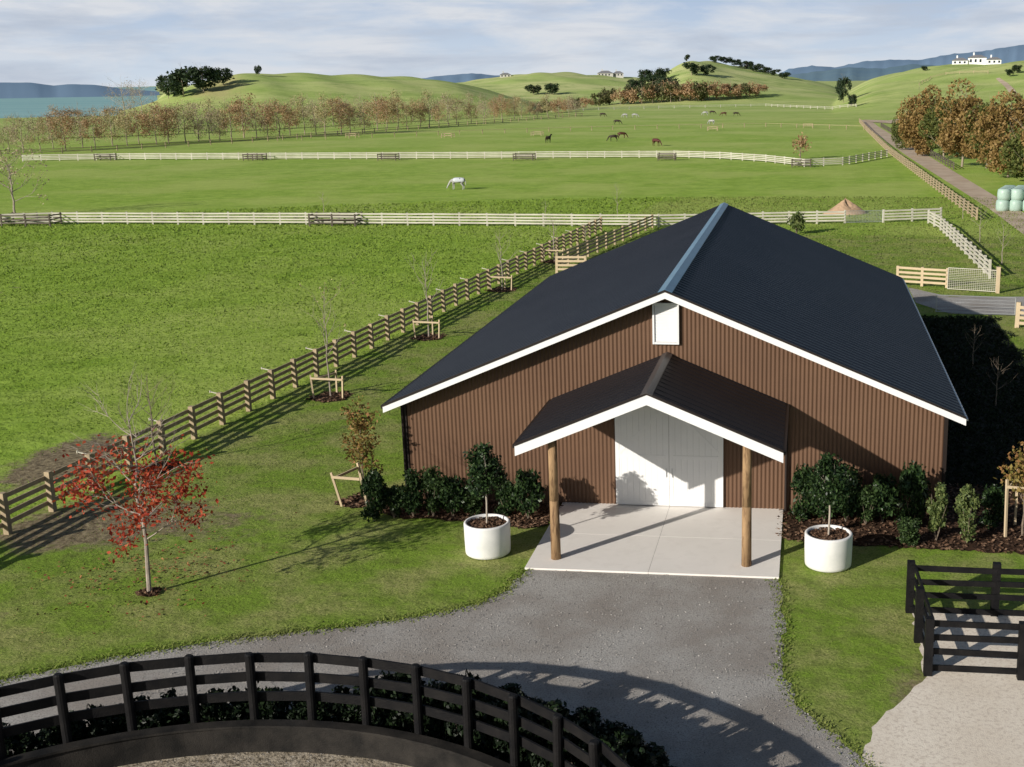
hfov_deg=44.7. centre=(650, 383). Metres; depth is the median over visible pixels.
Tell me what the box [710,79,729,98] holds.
hedgerow tree
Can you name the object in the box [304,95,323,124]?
avenue tree
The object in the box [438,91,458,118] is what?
avenue tree
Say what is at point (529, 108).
avenue tree
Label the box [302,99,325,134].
avenue tree
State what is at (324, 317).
bare sapling
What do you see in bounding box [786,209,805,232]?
bush
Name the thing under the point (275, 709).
hedge shrub
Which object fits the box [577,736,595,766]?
hedge shrub
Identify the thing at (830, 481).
standard tree
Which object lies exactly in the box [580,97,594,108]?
hedgerow tree
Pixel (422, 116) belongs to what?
avenue tree
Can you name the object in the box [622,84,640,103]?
hedgerow tree
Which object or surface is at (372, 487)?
shrub
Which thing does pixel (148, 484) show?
maple tree
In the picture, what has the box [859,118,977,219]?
lane fence
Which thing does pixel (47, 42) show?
sky
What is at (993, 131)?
lane tree
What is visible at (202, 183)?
ground
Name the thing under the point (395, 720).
hedge shrub
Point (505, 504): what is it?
shrub
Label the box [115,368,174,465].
bare sapling
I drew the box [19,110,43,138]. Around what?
avenue tree
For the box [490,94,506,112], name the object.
avenue tree
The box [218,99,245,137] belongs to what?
avenue tree
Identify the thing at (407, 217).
paddock fence
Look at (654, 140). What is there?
horse
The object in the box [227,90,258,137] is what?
avenue tree
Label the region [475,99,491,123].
avenue tree
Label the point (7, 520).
timber fence
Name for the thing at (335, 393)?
bark chips
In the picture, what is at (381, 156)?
trough pen
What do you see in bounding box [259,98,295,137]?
avenue tree
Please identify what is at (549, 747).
hedge shrub
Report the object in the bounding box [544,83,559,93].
evergreen tree
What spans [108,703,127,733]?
hedge shrub
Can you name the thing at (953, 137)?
lane tree
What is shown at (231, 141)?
fence
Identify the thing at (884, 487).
shrub
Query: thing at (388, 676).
hedge shrub
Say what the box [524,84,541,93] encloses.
evergreen tree
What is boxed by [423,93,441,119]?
avenue tree
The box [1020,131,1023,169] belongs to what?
lane tree
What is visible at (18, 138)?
avenue tree
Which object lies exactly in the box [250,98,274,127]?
avenue tree
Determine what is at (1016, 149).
lane tree
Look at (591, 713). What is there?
hedge shrub
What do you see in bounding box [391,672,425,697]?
hedge shrub
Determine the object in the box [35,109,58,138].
avenue tree
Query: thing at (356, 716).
hedge shrub
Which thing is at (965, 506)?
shrub
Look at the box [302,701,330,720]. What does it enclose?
hedge shrub
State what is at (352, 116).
avenue tree
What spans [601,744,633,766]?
hedge shrub
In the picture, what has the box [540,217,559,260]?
bare sapling
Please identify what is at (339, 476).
tree stakes
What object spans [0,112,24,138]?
avenue tree
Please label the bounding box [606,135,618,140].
horse
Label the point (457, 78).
mountains
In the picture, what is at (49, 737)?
hedge shrub
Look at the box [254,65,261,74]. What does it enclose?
evergreen tree
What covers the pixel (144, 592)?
bark chips
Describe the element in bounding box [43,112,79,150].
avenue tree
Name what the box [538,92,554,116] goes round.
avenue tree
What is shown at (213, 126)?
avenue tree
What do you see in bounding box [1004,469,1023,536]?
tree stakes
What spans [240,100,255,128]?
avenue tree
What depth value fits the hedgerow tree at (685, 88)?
634.25 m
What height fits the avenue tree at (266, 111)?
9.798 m
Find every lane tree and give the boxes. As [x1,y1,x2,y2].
[891,109,913,149]
[895,83,941,155]
[917,89,959,158]
[934,75,983,166]
[962,100,1016,167]
[967,89,1023,177]
[998,114,1023,178]
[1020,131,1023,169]
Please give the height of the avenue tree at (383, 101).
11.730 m
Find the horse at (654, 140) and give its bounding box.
[652,138,661,144]
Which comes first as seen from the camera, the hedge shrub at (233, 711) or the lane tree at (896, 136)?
the hedge shrub at (233, 711)
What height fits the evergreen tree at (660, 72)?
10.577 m
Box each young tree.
[339,395,388,505]
[792,132,811,158]
[993,441,1023,535]
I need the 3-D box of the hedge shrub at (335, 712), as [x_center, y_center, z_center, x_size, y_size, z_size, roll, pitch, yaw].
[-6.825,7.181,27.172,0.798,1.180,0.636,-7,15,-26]
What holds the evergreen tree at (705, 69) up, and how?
on the ground at (202, 183)
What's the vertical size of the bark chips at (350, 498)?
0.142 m
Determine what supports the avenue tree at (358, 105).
on the ground at (202, 183)
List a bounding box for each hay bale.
[996,200,1008,210]
[997,188,1010,199]
[1009,200,1021,210]
[1010,188,1023,199]
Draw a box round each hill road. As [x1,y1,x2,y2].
[866,119,898,122]
[996,78,1016,92]
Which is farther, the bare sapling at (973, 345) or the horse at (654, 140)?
the horse at (654, 140)
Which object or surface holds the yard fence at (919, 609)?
on the ground at (202, 183)
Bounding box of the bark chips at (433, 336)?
[411,333,446,340]
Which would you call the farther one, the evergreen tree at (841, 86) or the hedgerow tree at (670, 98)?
the hedgerow tree at (670, 98)
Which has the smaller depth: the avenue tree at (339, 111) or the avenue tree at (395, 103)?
the avenue tree at (339, 111)
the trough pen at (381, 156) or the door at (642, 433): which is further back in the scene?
the trough pen at (381, 156)
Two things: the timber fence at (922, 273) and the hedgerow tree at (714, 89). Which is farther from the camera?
the hedgerow tree at (714, 89)
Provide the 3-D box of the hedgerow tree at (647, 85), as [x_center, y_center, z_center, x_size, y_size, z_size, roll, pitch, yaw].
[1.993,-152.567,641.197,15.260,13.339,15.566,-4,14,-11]
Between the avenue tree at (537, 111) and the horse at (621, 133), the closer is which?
the horse at (621, 133)
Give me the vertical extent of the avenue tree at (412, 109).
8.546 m
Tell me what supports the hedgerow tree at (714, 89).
on the ground at (202, 183)
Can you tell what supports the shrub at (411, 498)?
on the ground at (202, 183)
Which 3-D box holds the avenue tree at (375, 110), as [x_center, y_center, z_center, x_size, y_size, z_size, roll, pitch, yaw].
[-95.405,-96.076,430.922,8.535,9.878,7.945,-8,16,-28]
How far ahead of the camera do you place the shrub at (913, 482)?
38.67 m
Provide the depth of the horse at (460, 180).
162.67 m
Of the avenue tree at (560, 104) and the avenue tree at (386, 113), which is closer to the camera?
the avenue tree at (386, 113)
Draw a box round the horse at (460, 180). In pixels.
[447,177,465,189]
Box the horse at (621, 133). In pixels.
[617,132,627,137]
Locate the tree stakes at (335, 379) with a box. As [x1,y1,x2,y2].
[309,370,343,397]
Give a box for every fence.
[0,113,581,154]
[0,217,601,534]
[0,651,630,766]
[1,210,845,226]
[22,149,887,166]
[260,123,863,140]
[551,104,856,111]
[555,214,653,267]
[555,256,586,272]
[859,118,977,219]
[880,123,953,169]
[882,207,941,222]
[896,265,948,287]
[905,560,1023,680]
[921,71,973,82]
[927,209,991,278]
[1014,302,1023,327]
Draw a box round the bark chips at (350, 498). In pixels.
[334,492,368,507]
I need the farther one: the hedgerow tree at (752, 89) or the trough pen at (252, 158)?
the hedgerow tree at (752, 89)
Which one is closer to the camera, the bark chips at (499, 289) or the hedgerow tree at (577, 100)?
the bark chips at (499, 289)
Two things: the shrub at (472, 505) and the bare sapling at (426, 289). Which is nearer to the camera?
the shrub at (472, 505)
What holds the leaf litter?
on the ground at (202, 183)
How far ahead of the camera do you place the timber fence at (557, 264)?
91.43 m
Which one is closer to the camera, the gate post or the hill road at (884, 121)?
the gate post
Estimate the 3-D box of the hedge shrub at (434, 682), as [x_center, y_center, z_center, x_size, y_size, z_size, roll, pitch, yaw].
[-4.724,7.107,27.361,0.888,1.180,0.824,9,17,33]
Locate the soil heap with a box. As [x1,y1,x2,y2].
[823,198,865,214]
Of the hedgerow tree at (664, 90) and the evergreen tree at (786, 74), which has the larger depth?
the evergreen tree at (786, 74)
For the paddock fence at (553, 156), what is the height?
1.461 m
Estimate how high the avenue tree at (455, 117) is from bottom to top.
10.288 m
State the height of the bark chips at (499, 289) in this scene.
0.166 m
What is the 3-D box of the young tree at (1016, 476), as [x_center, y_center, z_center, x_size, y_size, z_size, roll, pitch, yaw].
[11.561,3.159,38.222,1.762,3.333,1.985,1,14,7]
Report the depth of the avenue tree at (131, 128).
297.11 m
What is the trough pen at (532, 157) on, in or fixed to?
on the ground at (202, 183)
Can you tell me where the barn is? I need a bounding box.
[381,202,967,566]
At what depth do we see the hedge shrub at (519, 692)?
26.60 m
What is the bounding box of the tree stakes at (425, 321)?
[412,315,439,338]
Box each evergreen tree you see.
[155,74,176,98]
[160,64,202,96]
[185,66,221,91]
[213,68,234,85]
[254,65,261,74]
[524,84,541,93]
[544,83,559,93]
[625,77,645,94]
[637,69,653,81]
[638,73,665,88]
[652,67,671,77]
[658,76,679,87]
[681,62,699,75]
[700,63,716,75]
[708,55,722,61]
[719,56,732,62]
[730,59,740,65]
[738,61,753,67]
[748,63,764,70]
[759,67,772,73]
[770,69,780,74]
[779,72,791,78]
[835,74,851,101]
[847,94,856,104]
[1004,69,1013,75]
[1012,65,1023,72]
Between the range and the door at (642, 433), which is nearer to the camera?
the door at (642, 433)
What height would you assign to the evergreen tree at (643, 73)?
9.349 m
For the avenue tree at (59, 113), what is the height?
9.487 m
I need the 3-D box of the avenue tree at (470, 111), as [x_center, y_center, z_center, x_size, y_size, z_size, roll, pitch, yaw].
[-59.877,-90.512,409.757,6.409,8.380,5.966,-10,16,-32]
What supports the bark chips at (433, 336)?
on the ground at (202, 183)
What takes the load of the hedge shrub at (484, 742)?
on the gravel drive
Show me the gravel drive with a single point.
(720, 705)
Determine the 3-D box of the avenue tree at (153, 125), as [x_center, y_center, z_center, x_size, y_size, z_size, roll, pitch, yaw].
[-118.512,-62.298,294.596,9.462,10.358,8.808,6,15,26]
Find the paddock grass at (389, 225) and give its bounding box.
[0,196,666,532]
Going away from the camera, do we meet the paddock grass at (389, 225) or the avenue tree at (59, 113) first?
the paddock grass at (389, 225)
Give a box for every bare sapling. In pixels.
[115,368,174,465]
[299,279,354,396]
[406,252,442,336]
[492,229,516,288]
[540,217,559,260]
[965,325,981,365]
[971,204,991,241]
[987,356,1013,405]
[997,218,1014,264]
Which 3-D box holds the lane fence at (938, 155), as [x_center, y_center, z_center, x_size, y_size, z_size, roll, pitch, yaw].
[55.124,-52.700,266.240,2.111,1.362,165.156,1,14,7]
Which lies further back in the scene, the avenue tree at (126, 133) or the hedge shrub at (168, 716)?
the avenue tree at (126, 133)
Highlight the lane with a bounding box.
[862,120,1023,233]
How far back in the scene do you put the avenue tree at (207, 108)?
366.90 m
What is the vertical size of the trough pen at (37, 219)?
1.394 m
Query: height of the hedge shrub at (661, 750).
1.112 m
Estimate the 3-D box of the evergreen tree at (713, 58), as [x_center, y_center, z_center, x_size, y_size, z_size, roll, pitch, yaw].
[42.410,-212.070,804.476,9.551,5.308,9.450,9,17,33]
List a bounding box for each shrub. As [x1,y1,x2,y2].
[2,722,18,756]
[12,731,39,755]
[34,725,62,748]
[58,710,89,743]
[85,704,116,737]
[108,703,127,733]
[134,694,157,729]
[149,688,185,727]
[178,694,206,724]
[199,687,229,721]
[217,685,248,720]
[240,681,271,719]
[261,686,291,719]
[285,701,307,719]
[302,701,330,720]
[324,685,353,723]
[344,686,370,723]
[360,467,388,522]
[369,675,390,727]
[375,670,394,679]
[382,690,410,731]
[384,483,402,517]
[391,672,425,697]
[396,468,424,515]
[400,684,427,732]
[420,465,443,516]
[422,678,447,739]
[431,681,446,687]
[435,475,467,515]
[443,673,463,745]
[457,668,495,751]
[462,485,483,515]
[473,694,500,756]
[493,700,520,763]
[494,479,514,516]
[498,683,528,703]
[507,709,538,766]
[509,469,545,517]
[513,689,527,711]
[522,716,550,766]
[526,710,540,722]
[529,696,551,707]
[540,698,574,723]
[544,721,563,766]
[563,721,587,766]
[570,705,601,731]
[572,713,606,762]
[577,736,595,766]
[597,719,632,737]
[598,732,615,740]
[598,734,620,764]
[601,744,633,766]
[614,728,649,762]
[626,747,666,766]
[646,741,669,766]
[788,463,815,521]
[808,491,838,521]
[834,464,864,521]
[854,485,879,523]
[869,473,902,522]
[894,460,931,522]
[896,516,921,547]
[925,481,948,540]
[953,484,981,542]
[977,483,1009,529]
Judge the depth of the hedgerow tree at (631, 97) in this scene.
638.68 m
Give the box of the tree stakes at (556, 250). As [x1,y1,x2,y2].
[543,246,563,261]
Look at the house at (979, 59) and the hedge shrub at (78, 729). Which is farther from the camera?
the house at (979, 59)
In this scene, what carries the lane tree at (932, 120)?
on the ground at (202, 183)
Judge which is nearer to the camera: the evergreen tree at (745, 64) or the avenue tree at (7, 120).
the avenue tree at (7, 120)
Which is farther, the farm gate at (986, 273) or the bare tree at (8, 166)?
the bare tree at (8, 166)
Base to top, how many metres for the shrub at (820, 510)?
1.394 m
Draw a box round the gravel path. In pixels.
[909,288,1023,315]
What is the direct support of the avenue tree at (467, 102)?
on the ground at (202, 183)
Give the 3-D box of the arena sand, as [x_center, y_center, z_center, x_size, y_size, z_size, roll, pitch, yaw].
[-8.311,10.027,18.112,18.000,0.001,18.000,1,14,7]
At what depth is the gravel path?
77.64 m
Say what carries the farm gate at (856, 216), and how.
attached to the paddock fence at (911, 213)
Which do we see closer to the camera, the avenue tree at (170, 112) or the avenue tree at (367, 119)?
the avenue tree at (170, 112)
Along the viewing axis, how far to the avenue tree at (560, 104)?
472.46 m
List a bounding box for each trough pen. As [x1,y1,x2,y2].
[0,212,62,226]
[93,153,116,160]
[242,153,266,160]
[308,212,362,226]
[377,153,399,160]
[513,153,535,160]
[657,153,676,160]
[791,159,810,167]
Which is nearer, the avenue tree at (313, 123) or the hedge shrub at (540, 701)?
the hedge shrub at (540, 701)
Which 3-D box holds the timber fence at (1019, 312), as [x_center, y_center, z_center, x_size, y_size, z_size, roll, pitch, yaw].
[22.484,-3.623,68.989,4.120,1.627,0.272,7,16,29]
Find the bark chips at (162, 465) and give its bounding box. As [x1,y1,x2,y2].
[133,461,179,472]
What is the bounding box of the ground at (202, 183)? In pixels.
[0,61,1023,766]
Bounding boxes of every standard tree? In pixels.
[462,442,507,522]
[807,452,857,534]
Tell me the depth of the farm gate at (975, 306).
73.88 m
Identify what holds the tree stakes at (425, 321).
on the ground at (202, 183)
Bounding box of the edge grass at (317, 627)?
[0,567,881,766]
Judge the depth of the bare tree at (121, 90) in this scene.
522.01 m
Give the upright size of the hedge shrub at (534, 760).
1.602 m
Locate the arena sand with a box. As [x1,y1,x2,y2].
[118,752,411,766]
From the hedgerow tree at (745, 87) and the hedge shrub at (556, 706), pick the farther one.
the hedgerow tree at (745, 87)
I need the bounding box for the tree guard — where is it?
[441,133,454,137]
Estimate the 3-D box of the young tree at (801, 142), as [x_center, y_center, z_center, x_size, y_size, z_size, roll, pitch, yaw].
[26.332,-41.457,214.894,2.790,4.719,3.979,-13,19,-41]
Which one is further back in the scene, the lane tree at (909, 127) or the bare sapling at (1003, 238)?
the lane tree at (909, 127)
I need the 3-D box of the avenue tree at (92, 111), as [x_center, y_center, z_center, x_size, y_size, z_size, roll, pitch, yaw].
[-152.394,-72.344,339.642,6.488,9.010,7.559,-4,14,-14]
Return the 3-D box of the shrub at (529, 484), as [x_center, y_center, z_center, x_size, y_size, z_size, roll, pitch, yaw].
[-4.038,3.582,40.203,1.242,1.841,1.130,1,14,7]
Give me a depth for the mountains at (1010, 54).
8240.43 m
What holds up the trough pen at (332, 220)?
on the ground at (202, 183)
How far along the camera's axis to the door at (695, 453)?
40.88 m
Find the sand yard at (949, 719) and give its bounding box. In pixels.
[862,612,1023,766]
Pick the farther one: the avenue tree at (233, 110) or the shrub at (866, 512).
the avenue tree at (233, 110)
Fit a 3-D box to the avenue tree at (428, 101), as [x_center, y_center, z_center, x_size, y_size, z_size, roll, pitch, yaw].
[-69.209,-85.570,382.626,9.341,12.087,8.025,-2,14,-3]
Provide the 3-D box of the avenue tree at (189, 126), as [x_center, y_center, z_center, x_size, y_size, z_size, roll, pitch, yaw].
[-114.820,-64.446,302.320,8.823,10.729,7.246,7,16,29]
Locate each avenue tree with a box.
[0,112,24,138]
[0,120,17,151]
[2,113,36,151]
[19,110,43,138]
[24,120,52,151]
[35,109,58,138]
[37,118,64,147]
[42,103,73,135]
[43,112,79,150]
[62,104,89,136]
[63,109,94,146]
[78,111,108,148]
[84,105,107,128]
[91,105,125,145]
[100,102,126,133]
[110,105,135,145]
[116,104,138,135]
[122,107,151,143]
[131,101,159,132]
[133,103,179,144]
[148,100,182,143]
[148,104,176,133]
[167,99,200,142]
[171,107,187,133]
[181,100,204,132]
[183,101,214,141]
[193,103,226,141]
[195,96,220,130]
[205,107,231,140]
[215,99,237,130]
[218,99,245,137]
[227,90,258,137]
[239,104,268,138]
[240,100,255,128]
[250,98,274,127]
[253,101,278,135]
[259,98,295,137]
[264,97,285,128]
[278,105,302,135]
[283,95,308,126]
[291,93,316,134]
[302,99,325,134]
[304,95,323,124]
[310,94,334,133]
[323,95,342,124]
[327,95,358,134]
[334,98,363,131]
[350,93,372,122]
[350,97,377,132]
[359,93,396,129]
[369,95,387,122]
[375,95,398,128]
[384,88,410,128]
[385,92,400,120]
[395,100,417,126]
[405,97,417,120]
[410,98,431,126]
[414,89,438,126]
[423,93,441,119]
[431,100,446,121]
[436,91,460,122]
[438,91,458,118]
[446,97,466,123]
[458,93,474,116]
[462,102,479,122]
[474,93,491,115]
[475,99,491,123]
[486,97,499,118]
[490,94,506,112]
[490,95,512,117]
[505,94,524,119]
[507,94,520,109]
[515,99,527,117]
[524,100,534,114]
[533,101,542,117]
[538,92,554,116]
[548,96,566,116]
[562,96,575,112]
[568,95,583,111]
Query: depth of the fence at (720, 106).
579.90 m
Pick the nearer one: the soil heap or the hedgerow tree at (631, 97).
the soil heap
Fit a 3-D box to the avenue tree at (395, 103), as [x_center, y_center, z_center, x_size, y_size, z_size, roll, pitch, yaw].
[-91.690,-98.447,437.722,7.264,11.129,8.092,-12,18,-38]
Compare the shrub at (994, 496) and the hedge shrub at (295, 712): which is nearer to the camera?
the hedge shrub at (295, 712)
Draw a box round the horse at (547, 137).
[545,134,551,142]
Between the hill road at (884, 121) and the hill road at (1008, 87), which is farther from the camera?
the hill road at (1008, 87)
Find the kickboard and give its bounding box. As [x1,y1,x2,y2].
[0,719,514,766]
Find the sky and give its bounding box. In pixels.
[0,0,1023,86]
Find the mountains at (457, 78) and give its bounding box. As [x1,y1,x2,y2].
[422,73,499,82]
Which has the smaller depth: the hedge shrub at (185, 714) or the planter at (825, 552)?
the hedge shrub at (185, 714)
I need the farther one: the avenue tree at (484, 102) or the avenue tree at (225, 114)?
the avenue tree at (484, 102)
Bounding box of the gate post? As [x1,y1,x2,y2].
[995,267,1000,292]
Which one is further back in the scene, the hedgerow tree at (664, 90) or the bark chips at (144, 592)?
the hedgerow tree at (664, 90)
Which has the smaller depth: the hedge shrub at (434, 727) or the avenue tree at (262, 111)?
the hedge shrub at (434, 727)
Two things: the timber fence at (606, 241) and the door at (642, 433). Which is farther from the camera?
the timber fence at (606, 241)
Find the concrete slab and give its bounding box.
[525,502,782,578]
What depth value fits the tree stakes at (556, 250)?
97.12 m
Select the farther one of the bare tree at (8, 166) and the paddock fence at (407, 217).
the bare tree at (8, 166)
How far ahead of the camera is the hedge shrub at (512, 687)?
27.34 m
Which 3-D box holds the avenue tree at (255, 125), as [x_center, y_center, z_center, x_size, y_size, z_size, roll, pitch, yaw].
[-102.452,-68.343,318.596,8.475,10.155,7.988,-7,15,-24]
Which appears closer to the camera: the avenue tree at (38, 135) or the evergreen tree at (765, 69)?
the avenue tree at (38, 135)
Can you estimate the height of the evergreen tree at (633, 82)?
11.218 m
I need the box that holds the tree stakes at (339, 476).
[330,462,366,506]
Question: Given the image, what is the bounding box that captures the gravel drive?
[0,569,865,766]
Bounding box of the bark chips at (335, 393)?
[305,390,353,401]
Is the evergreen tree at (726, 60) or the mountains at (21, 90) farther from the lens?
the mountains at (21, 90)
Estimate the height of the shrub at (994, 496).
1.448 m
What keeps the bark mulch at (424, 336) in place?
on the ground at (202, 183)
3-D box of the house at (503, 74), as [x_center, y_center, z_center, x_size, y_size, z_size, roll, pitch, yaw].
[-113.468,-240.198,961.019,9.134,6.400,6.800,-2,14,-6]
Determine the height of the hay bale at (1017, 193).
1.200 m
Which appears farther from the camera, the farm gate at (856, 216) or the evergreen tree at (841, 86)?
the evergreen tree at (841, 86)
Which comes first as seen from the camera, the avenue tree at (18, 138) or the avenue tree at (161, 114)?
the avenue tree at (18, 138)
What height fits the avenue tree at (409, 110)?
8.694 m
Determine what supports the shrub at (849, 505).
on the bark mulch at (878, 525)
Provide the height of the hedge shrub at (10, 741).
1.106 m
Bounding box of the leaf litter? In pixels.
[14,512,296,639]
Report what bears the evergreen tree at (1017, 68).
on the ground at (202, 183)
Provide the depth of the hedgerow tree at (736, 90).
646.53 m
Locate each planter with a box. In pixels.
[464,513,510,559]
[804,524,852,572]
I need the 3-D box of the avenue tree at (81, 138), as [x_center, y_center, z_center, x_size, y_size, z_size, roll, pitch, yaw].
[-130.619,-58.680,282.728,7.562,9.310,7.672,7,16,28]
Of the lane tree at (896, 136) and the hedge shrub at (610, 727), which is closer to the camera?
the hedge shrub at (610, 727)
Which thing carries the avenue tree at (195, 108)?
on the ground at (202, 183)
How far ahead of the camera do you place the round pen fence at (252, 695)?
25.93 m
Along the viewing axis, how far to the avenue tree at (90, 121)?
277.75 m
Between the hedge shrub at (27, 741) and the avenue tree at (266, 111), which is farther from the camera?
the avenue tree at (266, 111)
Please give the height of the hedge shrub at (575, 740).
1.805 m
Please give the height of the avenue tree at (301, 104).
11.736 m
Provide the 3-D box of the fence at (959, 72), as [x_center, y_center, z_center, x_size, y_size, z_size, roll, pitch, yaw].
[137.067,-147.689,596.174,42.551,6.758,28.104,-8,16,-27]
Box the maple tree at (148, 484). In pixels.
[52,364,224,591]
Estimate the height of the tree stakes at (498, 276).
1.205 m
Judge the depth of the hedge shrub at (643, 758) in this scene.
23.81 m
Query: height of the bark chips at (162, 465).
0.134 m
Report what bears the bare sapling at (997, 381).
on the ground at (202, 183)
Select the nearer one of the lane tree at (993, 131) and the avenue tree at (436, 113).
the lane tree at (993, 131)
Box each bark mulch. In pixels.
[134,462,177,473]
[309,392,351,402]
[336,494,364,507]
[380,501,560,528]
[412,334,443,340]
[488,287,515,292]
[783,486,1023,554]
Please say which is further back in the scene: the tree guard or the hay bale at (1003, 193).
the tree guard
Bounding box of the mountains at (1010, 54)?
[783,45,1023,74]
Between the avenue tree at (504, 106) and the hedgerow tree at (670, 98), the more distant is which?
the hedgerow tree at (670, 98)
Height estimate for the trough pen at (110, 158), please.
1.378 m
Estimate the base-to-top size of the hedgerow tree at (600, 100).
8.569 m
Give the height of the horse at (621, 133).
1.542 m
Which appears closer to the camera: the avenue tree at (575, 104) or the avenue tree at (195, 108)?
the avenue tree at (195, 108)
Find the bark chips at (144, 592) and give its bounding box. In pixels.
[135,586,161,596]
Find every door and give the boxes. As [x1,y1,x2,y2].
[615,405,668,505]
[669,415,722,506]
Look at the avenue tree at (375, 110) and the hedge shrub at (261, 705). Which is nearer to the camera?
the hedge shrub at (261, 705)
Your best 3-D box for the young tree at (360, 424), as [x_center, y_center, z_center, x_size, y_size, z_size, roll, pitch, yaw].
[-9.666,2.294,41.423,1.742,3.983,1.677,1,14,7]
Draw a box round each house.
[500,71,510,77]
[597,69,622,77]
[952,52,1001,64]
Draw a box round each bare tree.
[0,144,49,212]
[101,76,142,112]
[126,82,158,113]
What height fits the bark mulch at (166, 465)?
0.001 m
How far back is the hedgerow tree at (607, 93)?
651.59 m
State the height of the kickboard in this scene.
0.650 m
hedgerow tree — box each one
[527,101,543,113]
[536,99,552,112]
[550,101,561,111]
[556,98,573,110]
[570,97,580,109]
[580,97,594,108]
[590,92,607,105]
[600,87,615,104]
[610,88,632,104]
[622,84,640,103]
[627,82,655,103]
[640,78,667,102]
[651,79,676,101]
[660,77,683,101]
[664,80,694,101]
[677,79,700,100]
[690,78,711,100]
[696,79,721,99]
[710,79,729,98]
[720,83,743,98]
[732,82,750,96]
[740,81,758,95]
[751,82,769,94]
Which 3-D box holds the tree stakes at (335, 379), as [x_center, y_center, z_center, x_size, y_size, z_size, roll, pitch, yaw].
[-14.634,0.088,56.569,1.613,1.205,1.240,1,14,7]
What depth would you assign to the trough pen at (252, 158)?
229.65 m
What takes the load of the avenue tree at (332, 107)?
on the ground at (202, 183)
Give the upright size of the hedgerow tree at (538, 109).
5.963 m
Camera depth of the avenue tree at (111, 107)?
341.91 m
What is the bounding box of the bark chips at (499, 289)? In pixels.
[485,286,516,292]
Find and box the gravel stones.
[87,570,863,766]
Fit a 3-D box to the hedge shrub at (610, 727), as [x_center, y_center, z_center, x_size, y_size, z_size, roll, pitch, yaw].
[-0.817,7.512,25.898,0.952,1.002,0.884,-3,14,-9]
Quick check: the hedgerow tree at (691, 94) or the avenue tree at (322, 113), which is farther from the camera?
the hedgerow tree at (691, 94)
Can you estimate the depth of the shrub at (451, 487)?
40.27 m
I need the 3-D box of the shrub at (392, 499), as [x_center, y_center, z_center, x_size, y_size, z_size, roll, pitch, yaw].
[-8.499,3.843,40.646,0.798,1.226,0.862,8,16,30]
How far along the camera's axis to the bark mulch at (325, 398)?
56.36 m
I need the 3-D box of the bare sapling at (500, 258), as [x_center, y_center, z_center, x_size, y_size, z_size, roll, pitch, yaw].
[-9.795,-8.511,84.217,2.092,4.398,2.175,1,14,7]
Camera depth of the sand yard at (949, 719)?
27.70 m
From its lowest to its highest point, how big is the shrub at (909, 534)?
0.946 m
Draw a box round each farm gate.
[846,210,882,222]
[936,295,1015,314]
[947,267,996,291]
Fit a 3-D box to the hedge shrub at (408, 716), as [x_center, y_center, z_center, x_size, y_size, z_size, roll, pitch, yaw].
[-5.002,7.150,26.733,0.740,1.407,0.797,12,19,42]
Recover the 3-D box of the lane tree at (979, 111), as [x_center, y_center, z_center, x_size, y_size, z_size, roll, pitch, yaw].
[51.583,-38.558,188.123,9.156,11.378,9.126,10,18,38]
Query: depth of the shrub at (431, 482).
40.31 m
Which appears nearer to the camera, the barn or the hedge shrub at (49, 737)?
the hedge shrub at (49, 737)
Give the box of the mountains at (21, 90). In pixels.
[0,82,159,97]
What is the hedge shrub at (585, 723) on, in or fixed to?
on the gravel drive
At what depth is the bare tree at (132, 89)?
518.68 m
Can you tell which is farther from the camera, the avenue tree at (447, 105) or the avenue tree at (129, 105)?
the avenue tree at (447, 105)
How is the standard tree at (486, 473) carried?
on the planter at (490, 539)
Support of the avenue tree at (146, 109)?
on the ground at (202, 183)
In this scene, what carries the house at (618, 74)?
on the ground at (202, 183)
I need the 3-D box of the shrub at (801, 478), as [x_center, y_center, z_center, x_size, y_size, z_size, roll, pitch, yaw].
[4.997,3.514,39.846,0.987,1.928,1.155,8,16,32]
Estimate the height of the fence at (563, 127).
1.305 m
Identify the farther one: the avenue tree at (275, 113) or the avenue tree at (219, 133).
the avenue tree at (275, 113)
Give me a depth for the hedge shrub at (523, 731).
25.18 m
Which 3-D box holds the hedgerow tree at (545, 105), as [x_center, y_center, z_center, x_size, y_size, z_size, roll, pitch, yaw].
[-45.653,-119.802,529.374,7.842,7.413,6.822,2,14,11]
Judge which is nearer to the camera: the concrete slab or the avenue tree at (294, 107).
the concrete slab
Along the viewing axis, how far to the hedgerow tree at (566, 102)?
549.75 m
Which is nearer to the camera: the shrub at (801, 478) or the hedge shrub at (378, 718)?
the hedge shrub at (378, 718)
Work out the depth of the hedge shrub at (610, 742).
23.64 m
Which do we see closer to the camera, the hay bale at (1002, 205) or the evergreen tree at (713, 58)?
the hay bale at (1002, 205)
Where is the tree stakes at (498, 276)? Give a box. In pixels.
[489,272,512,289]
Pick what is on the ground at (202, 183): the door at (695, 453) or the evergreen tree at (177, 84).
the evergreen tree at (177, 84)
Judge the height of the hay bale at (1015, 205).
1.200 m
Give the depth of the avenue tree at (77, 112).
335.91 m
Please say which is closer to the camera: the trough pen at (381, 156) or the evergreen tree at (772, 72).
the trough pen at (381, 156)
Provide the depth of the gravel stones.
30.71 m
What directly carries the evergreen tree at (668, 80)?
on the ground at (202, 183)
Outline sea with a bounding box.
[0,87,157,117]
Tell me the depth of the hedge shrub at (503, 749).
25.55 m

